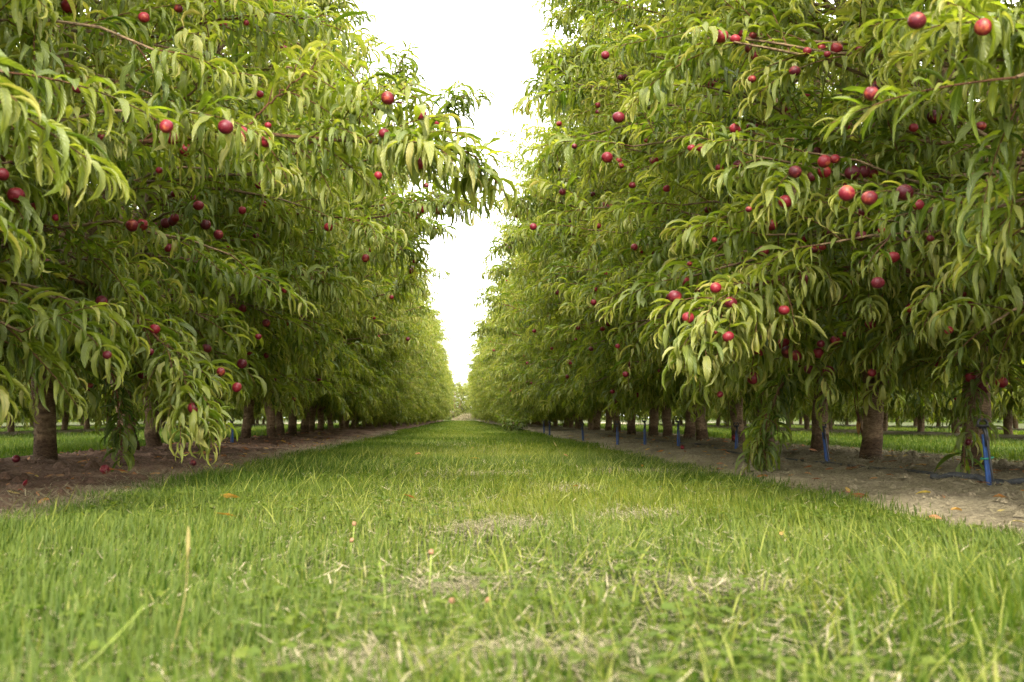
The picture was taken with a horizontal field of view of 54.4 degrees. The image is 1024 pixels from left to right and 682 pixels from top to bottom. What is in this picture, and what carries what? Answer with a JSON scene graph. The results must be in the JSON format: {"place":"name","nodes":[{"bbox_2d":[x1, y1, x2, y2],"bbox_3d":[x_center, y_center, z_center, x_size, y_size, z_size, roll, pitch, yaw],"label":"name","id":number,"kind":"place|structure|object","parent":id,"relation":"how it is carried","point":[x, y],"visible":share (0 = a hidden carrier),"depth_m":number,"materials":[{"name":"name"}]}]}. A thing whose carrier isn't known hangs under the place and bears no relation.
{"place":"outdoors","nodes":[
{"label":"outdoors","id":0,"kind":"place"},
{"bbox_2d":[0,420,1023,681],"bbox_3d":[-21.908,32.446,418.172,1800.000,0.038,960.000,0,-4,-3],"label":"ground","id":1,"kind":"structure","parent":0,"point":[670,612],"depth_m":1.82,"materials":[{"name":"plant"}]},
{"bbox_2d":[69,605,144,681],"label":"grass stalk","id":2,"kind":"object","parent":1,"relation":"on","point":[107,644],"depth_m":1.20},
{"bbox_2d":[0,422,317,436],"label":"soil strip","id":3,"kind":"object","parent":1,"relation":"on","point":[24,432],"visible":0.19,"depth_m":20.78,"materials":[{"name":"soil"}]},
{"bbox_2d":[0,234,52,429],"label":"nectarine tree","id":4,"kind":"object","parent":3,"relation":"on","point":[19,414],"visible":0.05,"depth_m":16.14,"materials":[{"name":"green plant"}]},
{"bbox_2d":[0,213,76,423],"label":"nectarine tree","id":5,"kind":"object","parent":3,"relation":"on","point":[17,401],"visible":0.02,"depth_m":16.71,"materials":[{"name":"green plant"}]},
{"bbox_2d":[6,378,102,431],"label":"nectarine tree","id":6,"kind":"object","parent":3,"relation":"on","point":[12,426],"visible":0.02,"depth_m":18.63,"materials":[{"name":"green plant"}]},
{"bbox_2d":[5,379,114,424],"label":"nectarine tree","id":7,"kind":"object","parent":3,"relation":"on","point":[76,410],"depth_m":19.48,"materials":[{"name":"green plant"}]},
{"bbox_2d":[25,377,137,429],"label":"nectarine tree","id":8,"kind":"object","parent":3,"relation":"on","point":[65,419],"depth_m":21.13,"materials":[{"name":"green plant"}]},
{"bbox_2d":[56,402,145,428],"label":"nectarine tree","id":9,"kind":"object","parent":3,"relation":"on","point":[87,421],"visible":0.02,"depth_m":22.61,"materials":[{"name":"green plant"}]},
{"bbox_2d":[171,526,189,650],"bbox_3d":[-0.454,0.350,1.358,0.010,0.189,0.034,-3,-5,35],"label":"grass stalk","id":10,"kind":"object","parent":1,"relation":"on","point":[188,536],"depth_m":1.37,"materials":[{"name":"plant"}]},
{"bbox_2d":[0,420,441,514],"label":"soil strip","id":11,"kind":"object","parent":1,"relation":"on","point":[13,471],"visible":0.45,"depth_m":6.68,"materials":[{"name":"soil"}]},
{"bbox_2d":[0,0,183,429],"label":"nectarine tree","id":12,"kind":"object","parent":11,"relation":"on","point":[15,107],"visible":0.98,"depth_m":2.94,"materials":[{"name":"green plant"}]},
{"bbox_2d":[0,0,387,465],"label":"nectarine tree","id":13,"kind":"object","parent":11,"relation":"on","point":[194,409],"visible":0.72,"depth_m":5.16,"materials":[{"name":"green plant"}]},
{"bbox_2d":[1,0,462,447],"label":"nectarine tree","id":14,"kind":"object","parent":11,"relation":"on","point":[152,437],"visible":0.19,"depth_m":9.28,"materials":[{"name":"green plant"}]},
{"bbox_2d":[0,0,494,471],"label":"nectarine tree","id":15,"kind":"object","parent":11,"relation":"on","point":[215,217],"visible":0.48,"depth_m":6.61,"materials":[{"name":"green plant"}]},
{"bbox_2d":[0,0,500,449],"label":"nectarine tree","id":16,"kind":"object","parent":11,"relation":"on","point":[404,212],"visible":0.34,"depth_m":7.88,"materials":[{"name":"green plant"}]},
{"bbox_2d":[84,41,422,441],"bbox_3d":[-3.191,-1.359,11.441,4.496,5.316,2.752,1,-4,-11],"label":"nectarine tree","id":17,"kind":"object","parent":11,"relation":"on","point":[322,371],"visible":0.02,"depth_m":11.49,"materials":[{"name":"green plant"}]},
{"bbox_2d":[0,0,517,423],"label":"nectarine tree","id":18,"kind":"object","parent":11,"relation":"on","point":[393,142],"visible":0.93,"depth_m":3.81,"materials":[{"name":"green plant"}]},
{"bbox_2d":[102,46,421,438],"bbox_3d":[-3.223,-1.345,12.933,4.328,5.525,2.843,0,-4,4],"label":"nectarine tree","id":19,"kind":"object","parent":11,"relation":"on","point":[248,417],"visible":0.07,"depth_m":12.73,"materials":[{"name":"green plant"}]},
{"bbox_2d":[223,195,408,435],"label":"nectarine tree","id":20,"kind":"object","parent":11,"relation":"on","point":[279,425],"visible":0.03,"depth_m":15.06,"materials":[{"name":"green plant"}]},
{"bbox_2d":[224,180,422,434],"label":"nectarine tree","id":21,"kind":"object","parent":11,"relation":"on","point":[391,350],"visible":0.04,"depth_m":16.19,"materials":[{"name":"green plant"}]},
{"bbox_2d":[221,47,435,436],"bbox_3d":[-3.338,-1.259,14.280,4.564,5.566,2.925,1,-4,-8],"label":"nectarine tree","id":22,"kind":"object","parent":11,"relation":"on","point":[270,417],"visible":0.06,"depth_m":14.33,"materials":[{"name":"green plant"}]},
{"bbox_2d":[254,192,422,431],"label":"nectarine tree","id":23,"kind":"object","parent":11,"relation":"on","point":[312,409],"visible":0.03,"depth_m":18.57,"materials":[{"name":"green plant"}]},
{"bbox_2d":[235,134,456,433],"bbox_3d":[-3.400,-1.194,17.366,4.855,5.923,3.114,0,-4,-2],"label":"nectarine tree","id":24,"kind":"object","parent":11,"relation":"on","point":[304,427],"visible":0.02,"depth_m":17.40,"materials":[{"name":"green plant"}]},
{"bbox_2d":[263,265,442,430],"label":"nectarine tree","id":25,"kind":"object","parent":11,"relation":"on","point":[320,411],"visible":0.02,"depth_m":19.79,"materials":[{"name":"green plant"}]},
{"bbox_2d":[283,255,434,428],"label":"nectarine tree","id":26,"kind":"object","parent":11,"relation":"on","point":[394,400],"visible":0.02,"depth_m":22.44,"materials":[{"name":"green plant"}]},
{"bbox_2d":[297,277,435,429],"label":"nectarine tree","id":27,"kind":"object","parent":11,"relation":"on","point":[330,421],"visible":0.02,"depth_m":21.18,"materials":[{"name":"green plant"}]},
{"bbox_2d":[298,272,435,428],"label":"nectarine tree","id":28,"kind":"object","parent":11,"relation":"on","point":[354,421],"visible":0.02,"depth_m":25.06,"materials":[{"name":"green plant"}]},
{"bbox_2d":[298,278,439,428],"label":"nectarine tree","id":29,"kind":"object","parent":11,"relation":"on","point":[416,387],"visible":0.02,"depth_m":23.74,"materials":[{"name":"green plant"}]},
{"bbox_2d":[315,302,436,426],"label":"nectarine tree","id":30,"kind":"object","parent":11,"relation":"on","point":[409,417],"visible":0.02,"depth_m":27.55,"materials":[{"name":"green plant"}]},
{"bbox_2d":[324,316,448,426],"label":"nectarine tree","id":31,"kind":"object","parent":11,"relation":"on","point":[426,374],"visible":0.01,"depth_m":26.37,"materials":[{"name":"green plant"}]},
{"bbox_2d":[338,292,451,425],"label":"nectarine tree","id":32,"kind":"object","parent":11,"relation":"on","point":[432,357],"visible":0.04,"depth_m":29.19,"materials":[{"name":"green plant"}]},
{"bbox_2d":[349,283,444,426],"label":"nectarine tree","id":33,"kind":"object","parent":11,"relation":"on","point":[427,381],"visible":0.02,"depth_m":30.62,"materials":[{"name":"green plant"}]},
{"bbox_2d":[362,267,445,426],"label":"nectarine tree","id":34,"kind":"object","parent":11,"relation":"on","point":[425,412],"visible":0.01,"depth_m":31.94,"materials":[{"name":"green plant"}]},
{"bbox_2d":[361,310,446,424],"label":"nectarine tree","id":35,"kind":"object","parent":11,"relation":"on","point":[443,326],"visible":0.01,"depth_m":36.93,"materials":[{"name":"green plant"}]},
{"bbox_2d":[361,325,453,425],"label":"nectarine tree","id":36,"kind":"object","parent":11,"relation":"on","point":[436,375],"visible":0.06,"depth_m":32.76,"materials":[{"name":"green plant"}]},
{"bbox_2d":[379,299,441,425],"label":"nectarine tree","id":37,"kind":"object","parent":11,"relation":"on","point":[421,416],"visible":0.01,"depth_m":34.32,"materials":[{"name":"green plant"}]},
{"bbox_2d":[388,288,448,423],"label":"nectarine tree","id":38,"kind":"object","parent":11,"relation":"on","point":[434,299],"visible":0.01,"depth_m":38.37,"materials":[{"name":"green plant"}]},
{"bbox_2d":[391,323,453,423],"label":"nectarine tree","id":39,"kind":"object","parent":11,"relation":"on","point":[443,353],"visible":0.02,"depth_m":40.11,"materials":[{"name":"green plant"}]},
{"bbox_2d":[407,344,449,421],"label":"nectarine tree","id":40,"kind":"object","parent":11,"relation":"on","point":[446,374],"visible":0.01,"depth_m":50.79,"materials":[{"name":"green plant"}]},
{"bbox_2d":[417,327,447,420],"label":"nectarine tree","id":41,"kind":"object","parent":11,"relation":"on","point":[423,418],"depth_m":40.98,"materials":[{"name":"green plant"}]},
{"bbox_2d":[428,549,433,600],"bbox_3d":[-0.150,0.434,1.848,0.010,0.096,0.011,0,-4,-3],"label":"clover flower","id":42,"kind":"object","parent":1,"relation":"on","point":[431,551],"visible":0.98,"depth_m":1.85,"materials":[{"name":"beige plant"}]},
{"bbox_2d":[444,377,468,419],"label":"nectarine tree","id":43,"kind":"object","parent":1,"relation":"on","point":[458,411],"visible":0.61,"depth_m":98.53,"materials":[{"name":"green plant"}]},
{"bbox_2d":[453,413,481,420],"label":"hay heap","id":44,"kind":"object","parent":1,"relation":"on","point":[460,417],"visible":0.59,"depth_m":92.28,"materials":[{"name":"beige plant"}]},
{"bbox_2d":[0,471,982,681],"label":"clover leaves","id":45,"kind":"object","parent":1,"relation":"on","point":[241,652],"visible":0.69,"depth_m":1.55,"materials":[{"name":"green plant"}]},
{"bbox_2d":[0,430,1023,681],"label":"dry clippings","id":46,"kind":"object","parent":1,"relation":"on","point":[474,582],"visible":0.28,"depth_m":2.07,"materials":[{"name":"beige plant"}]},
{"bbox_2d":[0,434,1023,526],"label":"soil clods","id":47,"kind":"object","parent":1,"relation":"on","point":[93,464],"visible":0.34,"depth_m":5.69,"materials":[{"name":"soil"}]},
{"bbox_2d":[0,431,1023,534],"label":"fallen leaves","id":48,"kind":"object","parent":1,"relation":"on","point":[228,495],"visible":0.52,"depth_m":5.57,"materials":[{"name":"brown plant"}]},
{"bbox_2d":[494,411,530,432],"bbox_3d":[0.008,1.710,20.443,0.758,0.532,0.615,-2,-5,29],"label":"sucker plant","id":49,"kind":"object","parent":1,"relation":"on","point":[516,424],"visible":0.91,"depth_m":20.36,"materials":[{"name":"green plant"}]},
{"bbox_2d":[4,386,1023,422],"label":"treeline","id":50,"kind":"object","parent":1,"relation":"on","point":[994,421],"visible":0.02,"depth_m":77.93,"materials":[{"name":"green plant"}]},
{"bbox_2d":[480,420,1023,535],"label":"soil strip","id":51,"kind":"object","parent":1,"relation":"on","point":[976,506],"visible":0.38,"depth_m":5.06,"materials":[{"name":"soil"}]},
{"bbox_2d":[469,313,490,418],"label":"nectarine tree","id":52,"kind":"object","parent":51,"relation":"on","point":[483,397],"depth_m":48.76,"materials":[{"name":"green plant"}]},
{"bbox_2d":[461,339,500,422],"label":"nectarine tree","id":53,"kind":"object","parent":51,"relation":"on","point":[477,391],"visible":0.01,"depth_m":42.71,"materials":[{"name":"green plant"}]},
{"bbox_2d":[465,363,497,420],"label":"nectarine tree","id":54,"kind":"object","parent":51,"relation":"on","point":[468,370],"visible":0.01,"depth_m":44.96,"materials":[{"name":"green plant"}]},
{"bbox_2d":[472,296,499,422],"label":"nectarine tree","id":55,"kind":"object","parent":51,"relation":"on","point":[480,373],"depth_m":39.85,"materials":[{"name":"green plant"}]},
{"bbox_2d":[469,337,529,423],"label":"nectarine tree","id":56,"kind":"object","parent":51,"relation":"on","point":[478,376],"depth_m":41.26,"materials":[{"name":"green plant"}]},
{"bbox_2d":[473,338,534,424],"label":"nectarine tree","id":57,"kind":"object","parent":51,"relation":"on","point":[477,362],"visible":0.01,"depth_m":37.98,"materials":[{"name":"green plant"}]},
{"bbox_2d":[476,310,568,425],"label":"nectarine tree","id":58,"kind":"object","parent":51,"relation":"on","point":[502,405],"depth_m":31.50,"materials":[{"name":"green plant"}]},
{"bbox_2d":[472,284,585,425],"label":"nectarine tree","id":59,"kind":"object","parent":51,"relation":"on","point":[488,395],"visible":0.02,"depth_m":34.49,"materials":[{"name":"green plant"}]},
{"bbox_2d":[475,312,587,425],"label":"nectarine tree","id":60,"kind":"object","parent":51,"relation":"on","point":[508,416],"visible":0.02,"depth_m":32.83,"materials":[{"name":"green plant"}]},
{"bbox_2d":[467,277,605,425],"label":"nectarine tree","id":61,"kind":"object","parent":51,"relation":"on","point":[496,401],"depth_m":28.61,"materials":[{"name":"green plant"}]},
{"bbox_2d":[487,323,586,426],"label":"nectarine tree","id":62,"kind":"object","parent":51,"relation":"on","point":[504,389],"visible":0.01,"depth_m":29.79,"materials":[{"name":"green plant"}]},
{"bbox_2d":[478,303,604,427],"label":"nectarine tree","id":63,"kind":"object","parent":51,"relation":"on","point":[571,424],"visible":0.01,"depth_m":26.01,"materials":[{"name":"green plant"}]},
{"bbox_2d":[481,255,602,426],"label":"nectarine tree","id":64,"kind":"object","parent":51,"relation":"on","point":[508,411],"visible":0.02,"depth_m":27.43,"materials":[{"name":"green plant"}]},
{"bbox_2d":[473,250,626,428],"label":"nectarine tree","id":65,"kind":"object","parent":51,"relation":"on","point":[491,354],"visible":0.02,"depth_m":23.50,"materials":[{"name":"green plant"}]},
{"bbox_2d":[478,254,623,427],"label":"nectarine tree","id":66,"kind":"object","parent":51,"relation":"on","point":[521,409],"visible":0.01,"depth_m":24.62,"materials":[{"name":"green plant"}]},
{"bbox_2d":[493,252,649,429],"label":"nectarine tree","id":67,"kind":"object","parent":51,"relation":"on","point":[590,423],"visible":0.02,"depth_m":22.01,"materials":[{"name":"green plant"}]},
{"bbox_2d":[471,174,675,429],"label":"nectarine tree","id":68,"kind":"object","parent":51,"relation":"on","point":[506,368],"visible":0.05,"depth_m":20.72,"materials":[{"name":"green plant"}]},
{"bbox_2d":[496,203,674,430],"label":"nectarine tree","id":69,"kind":"object","parent":51,"relation":"on","point":[608,425],"visible":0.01,"depth_m":19.07,"materials":[{"name":"green plant"}]},
{"bbox_2d":[491,91,684,436],"bbox_3d":[1.937,-1.303,15.052,4.690,5.783,2.918,0,-4,6],"label":"nectarine tree","id":70,"kind":"object","parent":51,"relation":"on","point":[653,421],"visible":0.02,"depth_m":14.86,"materials":[{"name":"green plant"}]},
{"bbox_2d":[467,127,724,434],"bbox_3d":[1.907,-1.219,16.543,5.151,5.822,2.943,1,-4,-10],"label":"nectarine tree","id":71,"kind":"object","parent":51,"relation":"on","point":[500,330],"visible":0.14,"depth_m":16.44,"materials":[{"name":"green plant"}]},
{"bbox_2d":[490,136,709,431],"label":"nectarine tree","id":72,"kind":"object","parent":51,"relation":"on","point":[535,352],"visible":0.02,"depth_m":17.77,"materials":[{"name":"green plant"}]},
{"bbox_2d":[471,117,786,436],"bbox_3d":[1.952,-1.061,13.896,5.061,5.082,2.806,0,-4,-4],"label":"nectarine tree","id":73,"kind":"object","parent":51,"relation":"on","point":[664,408],"visible":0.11,"depth_m":13.73,"materials":[{"name":"green plant"}]},
{"bbox_2d":[481,0,828,438],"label":"nectarine tree","id":74,"kind":"object","parent":51,"relation":"on","point":[690,430],"visible":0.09,"depth_m":12.45,"materials":[{"name":"green plant"}]},
{"bbox_2d":[493,8,845,439],"bbox_3d":[2.006,-1.375,11.697,4.792,5.391,3.033,1,-5,-15],"label":"nectarine tree","id":75,"kind":"object","parent":51,"relation":"on","point":[701,428],"visible":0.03,"depth_m":11.39,"materials":[{"name":"green plant"}]},
{"bbox_2d":[675,418,679,446],"bbox_3d":[1.693,0.959,10.158,0.056,0.348,0.054,-4,-6,42],"label":"irrigation stake","id":76,"kind":"object","parent":51,"relation":"on","point":[678,435],"visible":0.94,"depth_m":10.15,"materials":[{"name":"blue plastic"}]},
{"bbox_2d":[483,1,873,442],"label":"nectarine tree","id":77,"kind":"object","parent":51,"relation":"on","point":[564,252],"visible":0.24,"depth_m":10.26,"materials":[{"name":"green plant"}]},
{"bbox_2d":[523,0,938,445],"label":"nectarine tree","id":78,"kind":"object","parent":51,"relation":"on","point":[610,200],"visible":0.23,"depth_m":9.22,"materials":[{"name":"green plant"}]},
{"bbox_2d":[733,422,738,448],"bbox_3d":[2.021,0.879,8.963,0.054,0.298,0.056,-4,-6,42],"label":"irrigation stake","id":79,"kind":"object","parent":51,"relation":"on","point":[736,438],"visible":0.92,"depth_m":8.95,"materials":[{"name":"blue plastic"}]},
{"bbox_2d":[506,0,1023,459],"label":"nectarine tree","id":80,"kind":"object","parent":51,"relation":"on","point":[872,439],"visible":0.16,"depth_m":6.75,"materials":[{"name":"green plant"}]},
{"bbox_2d":[515,0,1023,472],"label":"nectarine tree","id":81,"kind":"object","parent":51,"relation":"on","point":[759,445],"visible":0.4,"depth_m":7.92,"materials":[{"name":"green plant"}]},
{"bbox_2d":[536,426,1005,481],"bbox_3d":[1.309,1.941,21.532,0.206,0.053,36.641,0,-4,-3],"label":"drip hose","id":82,"kind":"object","parent":51,"relation":"on","point":[918,471],"visible":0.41,"depth_m":6.47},
{"bbox_2d":[520,0,1023,473],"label":"nectarine tree","id":83,"kind":"object","parent":51,"relation":"on","point":[705,347],"visible":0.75,"depth_m":4.89,"materials":[{"name":"green plant"}]},
{"bbox_2d":[612,0,1023,415],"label":"nectarine tree","id":84,"kind":"object","parent":51,"relation":"on","point":[880,161],"visible":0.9,"depth_m":4.16,"materials":[{"name":"green plant"}]},
{"bbox_2d":[819,422,829,461],"bbox_3d":[2.067,0.698,6.590,0.069,0.328,0.055,-1,-5,16],"label":"irrigation stake","id":85,"kind":"object","parent":51,"relation":"on","point":[826,452],"visible":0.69,"depth_m":6.58,"materials":[{"name":"blue plastic"}]},
{"bbox_2d":[813,0,1023,337],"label":"nectarine tree","id":86,"kind":"object","parent":51,"relation":"on","point":[993,37],"visible":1,"depth_m":2.80,"materials":[{"name":"green plant"}]},
{"bbox_2d":[930,472,1023,485],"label":"drip hose","id":87,"kind":"object","parent":51,"relation":"on","point":[979,477],"visible":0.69,"depth_m":4.51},
{"bbox_2d":[976,418,993,485],"bbox_3d":[2.098,0.519,4.409,0.070,0.353,0.057,-1,-5,14],"label":"irrigation stake","id":88,"kind":"object","parent":51,"relation":"on","point":[987,457],"visible":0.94,"depth_m":4.40,"materials":[{"name":"blue plastic"}]},
{"bbox_2d":[600,422,1023,439],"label":"soil strip","id":89,"kind":"object","parent":1,"relation":"on","point":[1017,437],"visible":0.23,"depth_m":18.52,"materials":[{"name":"soil"}]},
{"bbox_2d":[671,403,723,423],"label":"nectarine tree","id":90,"kind":"object","parent":89,"relation":"on","point":[676,412],"visible":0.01,"depth_m":34.13,"materials":[{"name":"green plant"}]},
{"bbox_2d":[670,403,748,425],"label":"nectarine tree","id":91,"kind":"object","parent":89,"relation":"on","point":[717,420],"depth_m":32.71,"materials":[{"name":"green plant"}]},
{"bbox_2d":[709,398,802,423],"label":"nectarine tree","id":92,"kind":"object","parent":89,"relation":"on","point":[714,411],"depth_m":27.10,"materials":[{"name":"green plant"}]},
{"bbox_2d":[720,401,840,427],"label":"nectarine tree","id":93,"kind":"object","parent":89,"relation":"on","point":[750,413],"visible":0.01,"depth_m":25.50,"materials":[{"name":"green plant"}]},
{"bbox_2d":[747,397,856,428],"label":"nectarine tree","id":94,"kind":"object","parent":89,"relation":"on","point":[806,422],"depth_m":24.15,"materials":[{"name":"green plant"}]},
{"bbox_2d":[787,398,856,428],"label":"nectarine tree","id":95,"kind":"object","parent":89,"relation":"on","point":[830,424],"visible":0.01,"depth_m":22.53,"materials":[{"name":"green plant"}]},
{"bbox_2d":[795,396,893,429],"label":"nectarine tree","id":96,"kind":"object","parent":89,"relation":"on","point":[810,410],"depth_m":21.31,"materials":[{"name":"green plant"}]},
{"bbox_2d":[795,392,944,430],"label":"nectarine tree","id":97,"kind":"object","parent":89,"relation":"on","point":[885,416],"visible":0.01,"depth_m":19.80,"materials":[{"name":"green plant"}]},
{"bbox_2d":[842,386,963,431],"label":"nectarine tree","id":98,"kind":"object","parent":89,"relation":"on","point":[921,424],"visible":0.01,"depth_m":18.42,"materials":[{"name":"green plant"}]},
{"bbox_2d":[884,161,1023,432],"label":"nectarine tree","id":99,"kind":"object","parent":89,"relation":"on","point":[907,411],"depth_m":16.88,"materials":[{"name":"green plant"}]},
{"bbox_2d":[896,162,1023,434],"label":"nectarine tree","id":100,"kind":"object","parent":89,"relation":"on","point":[1007,422],"visible":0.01,"depth_m":15.88,"materials":[{"name":"green plant"}]},
{"bbox_2d":[938,111,1022,421],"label":"nectarine tree","id":101,"kind":"object","parent":89,"relation":"on","point":[998,408],"visible":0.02,"depth_m":14.06,"materials":[{"name":"green plant"}]},
{"bbox_2d":[1012,376,1023,404],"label":"nectarine tree","id":102,"kind":"object","parent":89,"relation":"on","point":[1019,390],"visible":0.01,"depth_m":12.59,"materials":[{"name":"green plant"}]},
{"bbox_2d":[709,422,1023,430],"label":"soil strip","id":103,"kind":"object","parent":1,"relation":"on","point":[1019,429],"visible":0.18,"depth_m":30.52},
{"bbox_2d":[19,0,1018,417],"label":"sky","id":104,"kind":"structure","parent":0,"point":[486,43],"materials":[{"name":"white"}]},
{"bbox_2d":[853,383,861,434],"bbox_3d":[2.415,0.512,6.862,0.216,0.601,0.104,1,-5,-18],"label":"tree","id":105,"kind":"object","parent":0,"point":[858,427],"visible":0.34,"depth_m":6.81,"materials":[{"name":"brown plant"}]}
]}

